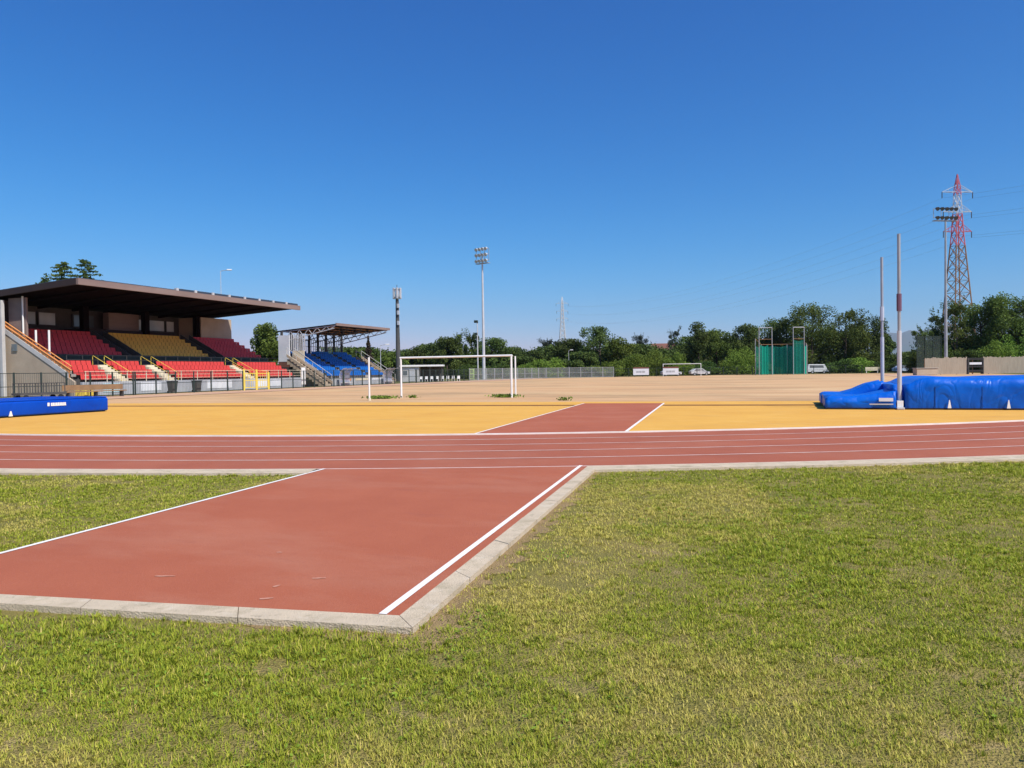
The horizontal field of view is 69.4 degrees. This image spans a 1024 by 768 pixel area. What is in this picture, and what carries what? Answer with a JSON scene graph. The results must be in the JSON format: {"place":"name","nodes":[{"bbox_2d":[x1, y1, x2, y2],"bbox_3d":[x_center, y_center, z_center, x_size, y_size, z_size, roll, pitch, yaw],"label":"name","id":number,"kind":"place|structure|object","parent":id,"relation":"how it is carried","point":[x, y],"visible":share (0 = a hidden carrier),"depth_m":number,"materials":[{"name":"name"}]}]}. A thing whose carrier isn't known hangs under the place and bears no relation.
{"place":"outdoors","nodes":[
{"label":"outdoors","id":0,"kind":"place"},
{"bbox_2d":[226,472,599,650],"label":"bare soil ground","id":1,"kind":"structure","parent":0,"point":[480,580],"depth_m":5.02,"materials":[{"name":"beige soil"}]},
{"bbox_2d":[0,460,1023,767],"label":"lawn","id":2,"kind":"structure","parent":0,"point":[672,574],"depth_m":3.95,"materials":[{"name":"plant"}]},
{"bbox_2d":[0,466,586,615],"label":"javelin runway","id":3,"kind":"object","parent":2,"relation":"on","point":[371,541],"visible":0.93,"depth_m":6.70,"materials":[{"name":"rubber"}]},
{"bbox_2d":[0,466,597,634],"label":"runway kerb","id":4,"kind":"structure","parent":2,"relation":"on","point":[440,596],"depth_m":4.87,"materials":[{"name":"concrete"}]},
{"bbox_2d":[0,421,1023,468],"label":"running track","id":5,"kind":"structure","parent":0,"point":[47,452],"depth_m":14.59,"materials":[{"name":"rubber"}]},
{"bbox_2d":[0,426,1023,468],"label":"lane lines marking","id":6,"kind":"object","parent":5,"relation":"on","point":[524,450],"visible":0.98,"depth_m":14.49,"materials":[{"name":"paint"}]},
{"bbox_2d":[0,401,1023,434],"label":"jump area ground","id":7,"kind":"structure","parent":0,"point":[271,420],"depth_m":24.36,"materials":[{"name":"yellow rubber"}]},
{"bbox_2d":[0,396,107,417],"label":"jump mat","id":8,"kind":"object","parent":7,"relation":"on","point":[28,406],"visible":1,"depth_m":30.76,"materials":[{"name":"blue plastic"}]},
{"bbox_2d":[108,404,822,406],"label":"jump area kerb","id":9,"kind":"structure","parent":7,"relation":"on","point":[492,405],"depth_m":33.05,"materials":[{"name":"white concrete"}]},
{"bbox_2d":[0,420,1023,436],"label":"kerb","id":10,"kind":"structure","parent":7,"relation":"on","point":[509,433],"depth_m":18.29,"materials":[{"name":"white concrete"}]},
{"bbox_2d":[480,403,661,432],"bbox_3d":[2.929,1.045,25.566,3.600,0.001,16.655,-1,1,15],"label":"javelin runway","id":11,"kind":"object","parent":7,"relation":"on","point":[594,417],"visible":1,"depth_m":22.82,"materials":[{"name":"rubber"}]},
{"bbox_2d":[0,403,663,613],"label":"runway boundary lines","id":12,"kind":"object","parent":11,"relation":"on","point":[393,605],"visible":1,"depth_m":7.15,"materials":[{"name":"white paint"}]},
{"bbox_2d":[880,257,883,381],"bbox_3d":[15.776,-2.321,31.534,0.240,6.150,0.700,0,1,20],"label":"vault upright","id":13,"kind":"object","parent":7,"relation":"on","point":[882,330],"visible":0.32,"depth_m":31.48,"materials":[{"name":"grey metal"}]},
{"bbox_2d":[896,234,904,409],"bbox_3d":[13.605,-2.192,25.995,0.240,6.150,0.700,0,1,20],"label":"vault upright","id":14,"kind":"object","parent":7,"relation":"on","point":[899,403],"visible":0.91,"depth_m":25.95,"materials":[{"name":"grey metal"}]},
{"bbox_2d":[819,375,1023,409],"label":"pole vault mat","id":15,"kind":"object","parent":7,"relation":"on","point":[993,392],"visible":0.99,"depth_m":25.54,"materials":[{"name":"blue plastic"}]},
{"bbox_2d":[0,372,1023,469],"bbox_3d":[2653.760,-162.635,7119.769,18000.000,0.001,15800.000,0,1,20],"label":"terrain","id":16,"kind":"structure","parent":0,"point":[519,377],"depth_m":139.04,"materials":[{"name":"beige sand"}]},
{"bbox_2d":[48,262,78,280],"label":"cedar tree","id":17,"kind":"object","parent":16,"relation":"on","point":[64,266],"visible":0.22,"depth_m":94.41,"materials":[{"name":"green plant"}]},
{"bbox_2d":[0,372,133,397],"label":"boundary fence","id":18,"kind":"object","parent":16,"relation":"on","point":[66,382],"visible":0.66,"depth_m":54.92,"materials":[{"name":"grey metal"}]},
{"bbox_2d":[68,259,102,278],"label":"cedar tree","id":19,"kind":"object","parent":16,"relation":"on","point":[88,266],"visible":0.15,"depth_m":94.47,"materials":[{"name":"green plant"}]},
{"bbox_2d":[0,277,300,396],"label":"grandstand","id":20,"kind":"object","parent":16,"relation":"on","point":[75,328],"visible":0.94,"depth_m":70.31,"materials":[{"name":"plastic"}]},
{"bbox_2d":[36,311,55,325],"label":"window","id":21,"kind":"structure","parent":20,"relation":"in","point":[43,318],"depth_m":69.98,"materials":[{"name":"glass"}]},
{"bbox_2d":[71,314,93,327],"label":"window","id":22,"kind":"structure","parent":20,"relation":"in","point":[74,317],"depth_m":73.04,"materials":[{"name":"glass"}]},
{"bbox_2d":[150,320,164,331],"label":"window","id":23,"kind":"structure","parent":20,"relation":"in","point":[155,325],"depth_m":82.32,"materials":[{"name":"glass"}]},
{"bbox_2d":[0,468,316,475],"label":"kerb","id":24,"kind":"structure","parent":16,"relation":"on","point":[160,472],"depth_m":11.80,"materials":[{"name":"concrete"}]},
{"bbox_2d":[134,371,243,394],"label":"boundary fence","id":25,"kind":"object","parent":16,"relation":"on","point":[190,382],"visible":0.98,"depth_m":66.21,"materials":[{"name":"grey metal"}]},
{"bbox_2d":[233,364,269,389],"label":"yellow gate","id":26,"kind":"structure","parent":16,"relation":"on","point":[257,380],"depth_m":74.52,"materials":[{"name":"metal"}]},
{"bbox_2d":[250,322,278,364],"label":"tree","id":27,"kind":"object","parent":16,"relation":"on","point":[266,332],"visible":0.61,"depth_m":118.97,"materials":[{"name":"green plant"}]},
{"bbox_2d":[269,370,343,388],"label":"boundary fence","id":28,"kind":"object","parent":16,"relation":"on","point":[301,379],"visible":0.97,"depth_m":82.85,"materials":[{"name":"grey metal"}]},
{"bbox_2d":[277,323,395,385],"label":"grandstand","id":29,"kind":"object","parent":16,"relation":"on","point":[310,361],"visible":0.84,"depth_m":95.44,"materials":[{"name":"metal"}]},
{"bbox_2d":[339,368,356,385],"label":"team dugout","id":30,"kind":"object","parent":16,"relation":"on","point":[347,380],"visible":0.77,"depth_m":92.20,"materials":[{"name":"grey plastic"}]},
{"bbox_2d":[343,370,415,385],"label":"boundary fence","id":31,"kind":"object","parent":16,"relation":"on","point":[379,377],"visible":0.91,"depth_m":96.58,"materials":[{"name":"grey metal"}]},
{"bbox_2d":[375,351,408,379],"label":"tree","id":32,"kind":"object","parent":16,"relation":"on","point":[387,361],"visible":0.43,"depth_m":149.09,"materials":[{"name":"green plant"}]},
{"bbox_2d":[393,288,401,380],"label":"phone mast","id":33,"kind":"object","parent":16,"relation":"on","point":[399,296],"visible":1,"depth_m":129.53,"materials":[{"name":"metal"}]},
{"bbox_2d":[401,346,425,364],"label":"tree","id":34,"kind":"object","parent":16,"relation":"on","point":[417,352],"visible":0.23,"depth_m":170.16,"materials":[{"name":"green plant"}]},
{"bbox_2d":[402,365,444,381],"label":"kiosk","id":35,"kind":"object","parent":16,"relation":"on","point":[420,369],"visible":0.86,"depth_m":121.11,"materials":[{"name":"white paint"}]},
{"bbox_2d":[415,342,443,366],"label":"tree","id":36,"kind":"object","parent":16,"relation":"on","point":[426,347],"visible":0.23,"depth_m":173.16,"materials":[{"name":"green plant"}]},
{"bbox_2d":[416,369,469,382],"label":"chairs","id":37,"kind":"object","parent":16,"relation":"on","point":[452,375],"visible":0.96,"depth_m":116.11,"materials":[{"name":"grey metal"}]},
{"bbox_2d":[428,336,464,378],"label":"tree","id":38,"kind":"object","parent":16,"relation":"on","point":[449,346],"visible":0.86,"depth_m":163.51,"materials":[{"name":"green plant"}]},
{"bbox_2d":[400,354,512,397],"bbox_3d":[-3.421,-0.443,44.785,7.440,2.530,0.341,0,1,20],"label":"football goal","id":39,"kind":"object","parent":16,"relation":"on","point":[510,356],"visible":0.98,"depth_m":44.51,"materials":[{"name":"white paint"}]},
{"bbox_2d":[453,328,471,365],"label":"tree","id":40,"kind":"object","parent":16,"relation":"on","point":[466,350],"visible":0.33,"depth_m":179.62,"materials":[{"name":"green plant"}]},
{"bbox_2d":[362,393,572,400],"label":"weed tufts","id":41,"kind":"object","parent":16,"relation":"on","point":[414,396],"visible":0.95,"depth_m":43.97,"materials":[{"name":"green plant"}]},
{"bbox_2d":[463,332,479,351],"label":"tree","id":42,"kind":"object","parent":16,"relation":"on","point":[470,341],"visible":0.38,"depth_m":183.48,"materials":[{"name":"green plant"}]},
{"bbox_2d":[455,364,488,378],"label":"shrub","id":43,"kind":"object","parent":16,"relation":"on","point":[464,367],"visible":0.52,"depth_m":150.79,"materials":[{"name":"green plant"}]},
{"bbox_2d":[474,247,489,379],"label":"floodlight","id":44,"kind":"object","parent":16,"relation":"on","point":[481,255],"visible":1,"depth_m":139.60,"materials":[{"name":"grey metal"}]},
{"bbox_2d":[472,337,511,377],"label":"tree","id":45,"kind":"object","parent":16,"relation":"on","point":[496,346],"visible":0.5,"depth_m":170.38,"materials":[{"name":"green plant"}]},
{"bbox_2d":[485,362,520,378],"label":"shrub","id":46,"kind":"object","parent":16,"relation":"on","point":[506,373],"visible":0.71,"depth_m":154.23,"materials":[{"name":"green plant"}]},
{"bbox_2d":[495,346,533,370],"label":"tree","id":47,"kind":"object","parent":16,"relation":"on","point":[520,359],"visible":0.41,"depth_m":175.37,"materials":[{"name":"green plant"}]},
{"bbox_2d":[516,349,547,376],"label":"tree","id":48,"kind":"object","parent":16,"relation":"on","point":[537,354],"visible":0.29,"depth_m":179.53,"materials":[{"name":"green plant"}]},
{"bbox_2d":[516,358,552,377],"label":"shrub","id":49,"kind":"object","parent":16,"relation":"on","point":[538,363],"visible":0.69,"depth_m":158.56,"materials":[{"name":"green plant"}]},
{"bbox_2d":[540,357,573,377],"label":"shrub","id":50,"kind":"object","parent":16,"relation":"on","point":[556,365],"visible":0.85,"depth_m":158.30,"materials":[{"name":"green plant"}]},
{"bbox_2d":[556,297,567,341],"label":"lattice pylon","id":51,"kind":"object","parent":16,"relation":"on","point":[561,324],"visible":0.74,"depth_m":468.54,"materials":[{"name":"grey metal"}]},
{"bbox_2d":[550,338,584,376],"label":"tree","id":52,"kind":"object","parent":16,"relation":"on","point":[563,348],"visible":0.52,"depth_m":173.42,"materials":[{"name":"green plant"}]},
{"bbox_2d":[559,351,599,376],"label":"tree","id":53,"kind":"object","parent":16,"relation":"on","point":[574,360],"visible":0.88,"depth_m":158.70,"materials":[{"name":"green plant"}]},
{"bbox_2d":[546,367,613,377],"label":"boundary fence","id":54,"kind":"object","parent":16,"relation":"on","point":[585,372],"visible":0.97,"depth_m":147.86,"materials":[{"name":"metal"}]},
{"bbox_2d":[576,325,619,375],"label":"tree","id":55,"kind":"object","parent":16,"relation":"on","point":[593,343],"visible":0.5,"depth_m":169.61,"materials":[{"name":"green plant"}]},
{"bbox_2d":[592,362,621,376],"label":"shrub","id":56,"kind":"object","parent":16,"relation":"on","point":[606,366],"visible":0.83,"depth_m":154.08,"materials":[{"name":"green plant"}]},
{"bbox_2d":[603,337,640,375],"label":"tree","id":57,"kind":"object","parent":16,"relation":"on","point":[620,350],"visible":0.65,"depth_m":166.13,"materials":[{"name":"green plant"}]},
{"bbox_2d":[605,353,650,376],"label":"shrub","id":58,"kind":"object","parent":16,"relation":"on","point":[632,359],"visible":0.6,"depth_m":160.28,"materials":[{"name":"green plant"}]},
{"bbox_2d":[633,367,648,376],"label":"advertising board","id":59,"kind":"object","parent":16,"relation":"on","point":[640,370],"visible":1,"depth_m":147.94,"materials":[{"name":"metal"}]},
{"bbox_2d":[630,349,670,375],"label":"shrub","id":60,"kind":"object","parent":16,"relation":"on","point":[656,359],"visible":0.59,"depth_m":162.30,"materials":[{"name":"green plant"}]},
{"bbox_2d":[314,330,1002,377],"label":"undergrowth","id":61,"kind":"object","parent":16,"relation":"on","point":[547,350],"visible":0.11,"depth_m":178.72,"materials":[{"name":"green plant"}]},
{"bbox_2d":[663,367,678,375],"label":"advertising board","id":62,"kind":"object","parent":16,"relation":"on","point":[670,370],"visible":1,"depth_m":146.37,"materials":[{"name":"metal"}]},
{"bbox_2d":[614,367,736,376],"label":"boundary fence","id":63,"kind":"object","parent":16,"relation":"on","point":[692,371],"visible":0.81,"depth_m":154.01,"materials":[{"name":"grey metal"}]},
{"bbox_2d":[667,326,684,349],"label":"tree","id":64,"kind":"object","parent":16,"relation":"on","point":[671,342],"visible":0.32,"depth_m":199.28,"materials":[{"name":"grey plant"}]},
{"bbox_2d":[662,352,695,375],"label":"shrub","id":65,"kind":"object","parent":16,"relation":"on","point":[676,362],"visible":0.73,"depth_m":158.15,"materials":[{"name":"green plant"}]},
{"bbox_2d":[681,321,713,374],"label":"tree","id":66,"kind":"object","parent":16,"relation":"on","point":[696,346],"visible":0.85,"depth_m":171.34,"materials":[{"name":"green plant"}]},
{"bbox_2d":[692,361,720,374],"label":"shrub","id":67,"kind":"object","parent":16,"relation":"on","point":[705,366],"visible":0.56,"depth_m":162.32,"materials":[{"name":"green plant"}]},
{"bbox_2d":[702,328,736,374],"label":"tree","id":68,"kind":"object","parent":16,"relation":"on","point":[715,343],"visible":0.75,"depth_m":174.08,"materials":[{"name":"green plant"}]},
{"bbox_2d":[720,346,754,374],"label":"shrub","id":69,"kind":"object","parent":16,"relation":"on","point":[748,364],"visible":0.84,"depth_m":166.44,"materials":[{"name":"green plant"}]},
{"bbox_2d":[723,323,760,372],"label":"tree","id":70,"kind":"object","parent":16,"relation":"on","point":[748,331],"visible":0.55,"depth_m":172.95,"materials":[{"name":"green plant"}]},
{"bbox_2d":[752,317,783,346],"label":"tree","id":71,"kind":"object","parent":16,"relation":"on","point":[760,330],"visible":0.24,"depth_m":187.84,"materials":[{"name":"green plant"}]},
{"bbox_2d":[755,327,806,374],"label":"throwing cage","id":72,"kind":"object","parent":16,"relation":"on","point":[786,359],"visible":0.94,"depth_m":147.54,"materials":[{"name":"fabric"}]},
{"bbox_2d":[767,316,807,346],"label":"tree","id":73,"kind":"object","parent":16,"relation":"on","point":[782,326],"visible":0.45,"depth_m":182.76,"materials":[{"name":"green plant"}]},
{"bbox_2d":[595,455,1023,471],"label":"kerb","id":74,"kind":"structure","parent":16,"relation":"on","point":[767,465],"depth_m":11.63,"materials":[{"name":"concrete"}]},
{"bbox_2d":[786,301,848,372],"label":"tree","id":75,"kind":"object","parent":16,"relation":"on","point":[805,314],"visible":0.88,"depth_m":175.94,"materials":[{"name":"green plant"}]},
{"bbox_2d":[807,364,827,373],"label":"parked van","id":76,"kind":"object","parent":16,"relation":"on","point":[819,368],"visible":0.73,"depth_m":163.81,"materials":[{"name":"grey paint"}]},
{"bbox_2d":[737,364,912,374],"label":"boundary fence","id":77,"kind":"object","parent":16,"relation":"on","point":[841,369],"visible":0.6,"depth_m":150.99,"materials":[{"name":"grey metal"}]},
{"bbox_2d":[818,359,859,372],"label":"shrub","id":78,"kind":"object","parent":16,"relation":"on","point":[846,362],"visible":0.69,"depth_m":164.11,"materials":[{"name":"green plant"}]},
{"bbox_2d":[819,308,876,363],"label":"tree","id":79,"kind":"object","parent":16,"relation":"on","point":[862,338],"visible":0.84,"depth_m":174.92,"materials":[{"name":"green plant"}]},
{"bbox_2d":[838,357,874,372],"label":"shrub","id":80,"kind":"object","parent":16,"relation":"on","point":[864,362],"visible":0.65,"depth_m":164.30,"materials":[{"name":"green plant"}]},
{"bbox_2d":[846,316,888,366],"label":"tree","id":81,"kind":"object","parent":16,"relation":"on","point":[876,328],"visible":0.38,"depth_m":178.26,"materials":[{"name":"green plant"}]},
{"bbox_2d":[870,334,896,371],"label":"tree","id":82,"kind":"object","parent":16,"relation":"on","point":[889,345],"visible":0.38,"depth_m":180.50,"materials":[{"name":"green plant"}]},
{"bbox_2d":[905,349,916,371],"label":"shrub","id":83,"kind":"object","parent":16,"relation":"on","point":[912,363],"visible":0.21,"depth_m":145.71,"materials":[{"name":"green plant"}]},
{"bbox_2d":[909,325,933,353],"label":"tree","id":84,"kind":"object","parent":16,"relation":"on","point":[923,333],"visible":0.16,"depth_m":149.39,"materials":[{"name":"green plant"}]},
{"bbox_2d":[916,335,941,367],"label":"netting screen","id":85,"kind":"object","parent":16,"relation":"on","point":[929,346],"visible":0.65,"depth_m":139.93,"materials":[{"name":"green fabric"}]},
{"bbox_2d":[919,308,951,346],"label":"tree","id":86,"kind":"object","parent":16,"relation":"on","point":[934,318],"visible":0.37,"depth_m":151.25,"materials":[{"name":"green plant"}]},
{"bbox_2d":[933,207,957,356],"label":"floodlight","id":87,"kind":"object","parent":16,"relation":"on","point":[945,279],"visible":0.98,"depth_m":129.55,"materials":[{"name":"metal"}]},
{"bbox_2d":[936,295,976,356],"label":"tree","id":88,"kind":"object","parent":16,"relation":"on","point":[956,309],"visible":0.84,"depth_m":147.29,"materials":[{"name":"green plant"}]},
{"bbox_2d":[942,174,972,339],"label":"lattice pylon","id":89,"kind":"object","parent":16,"relation":"on","point":[958,223],"visible":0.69,"depth_m":178.99,"materials":[{"name":"metal"}]},
{"bbox_2d":[924,356,1023,373],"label":"board fence","id":90,"kind":"object","parent":16,"relation":"on","point":[958,365],"visible":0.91,"depth_m":117.71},
{"bbox_2d":[964,349,986,372],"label":"shrub","id":91,"kind":"object","parent":16,"relation":"on","point":[970,354],"visible":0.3,"depth_m":138.33,"materials":[{"name":"green plant"}]},
{"bbox_2d":[967,358,983,373],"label":"storage rack","id":92,"kind":"object","parent":16,"relation":"on","point":[981,362],"visible":0.94,"depth_m":117.57,"materials":[{"name":"metal"}]},
{"bbox_2d":[957,301,1006,369],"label":"tree","id":93,"kind":"object","parent":16,"relation":"on","point":[975,316],"visible":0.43,"depth_m":149.10,"materials":[{"name":"green plant"}]},
{"bbox_2d":[977,339,1018,369],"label":"shrub","id":94,"kind":"object","parent":16,"relation":"on","point":[1002,351],"visible":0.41,"depth_m":136.77,"materials":[{"name":"green plant"}]},
{"bbox_2d":[977,291,1023,354],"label":"tree","id":95,"kind":"object","parent":16,"relation":"on","point":[999,317],"visible":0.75,"depth_m":144.32,"materials":[{"name":"green plant"}]},
{"bbox_2d":[996,300,1023,348],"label":"tree","id":96,"kind":"object","parent":16,"relation":"on","point":[1018,336],"visible":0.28,"depth_m":145.13,"materials":[{"name":"green plant"}]},
{"bbox_2d":[999,331,1023,356],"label":"shrub","id":97,"kind":"object","parent":16,"relation":"on","point":[1016,350],"visible":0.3,"depth_m":138.48,"materials":[{"name":"green plant"}]},
{"bbox_2d":[0,0,1023,363],"label":"sky","id":98,"kind":"structure","parent":0,"point":[333,156],"materials":[{"name":"blue"}]},
{"bbox_2d":[106,374,953,398],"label":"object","id":99,"kind":"structure","parent":0,"point":[172,394],"depth_m":74.14,"materials":[{"name":"rubber"}]},
{"bbox_2d":[11,382,66,396],"bbox_3d":[-32.742,0.509,51.285,1.000,1.171,3.200,0,1,25],"label":"equipment trolley","id":100,"kind":"object","parent":99,"relation":"on","point":[51,393],"visible":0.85,"depth_m":51.06,"materials":[{"name":"metal"}]},
{"bbox_2d":[62,384,126,395],"bbox_3d":[-31.404,0.520,55.803,0.450,0.950,5.200,0,1,20],"label":"timber bench","id":101,"kind":"object","parent":99,"relation":"on","point":[69,389],"visible":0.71,"depth_m":55.75,"materials":[{"name":"wood"}]},
{"bbox_2d":[469,368,545,379],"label":"boundary fence","id":102,"kind":"object","parent":99,"relation":"on","point":[495,370],"visible":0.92,"depth_m":132.46,"materials":[{"name":"metal"}]},
{"bbox_2d":[912,368,937,374],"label":"concrete block","id":103,"kind":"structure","parent":99,"relation":"on","point":[925,371],"depth_m":113.78,"materials":[{"name":"white concrete"}]},
{"bbox_2d":[827,314,1022,358],"bbox_3d":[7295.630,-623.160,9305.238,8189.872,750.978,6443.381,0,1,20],"label":"mountains","id":104,"kind":"structure","parent":0,"point":[907,337],"depth_m":10094.67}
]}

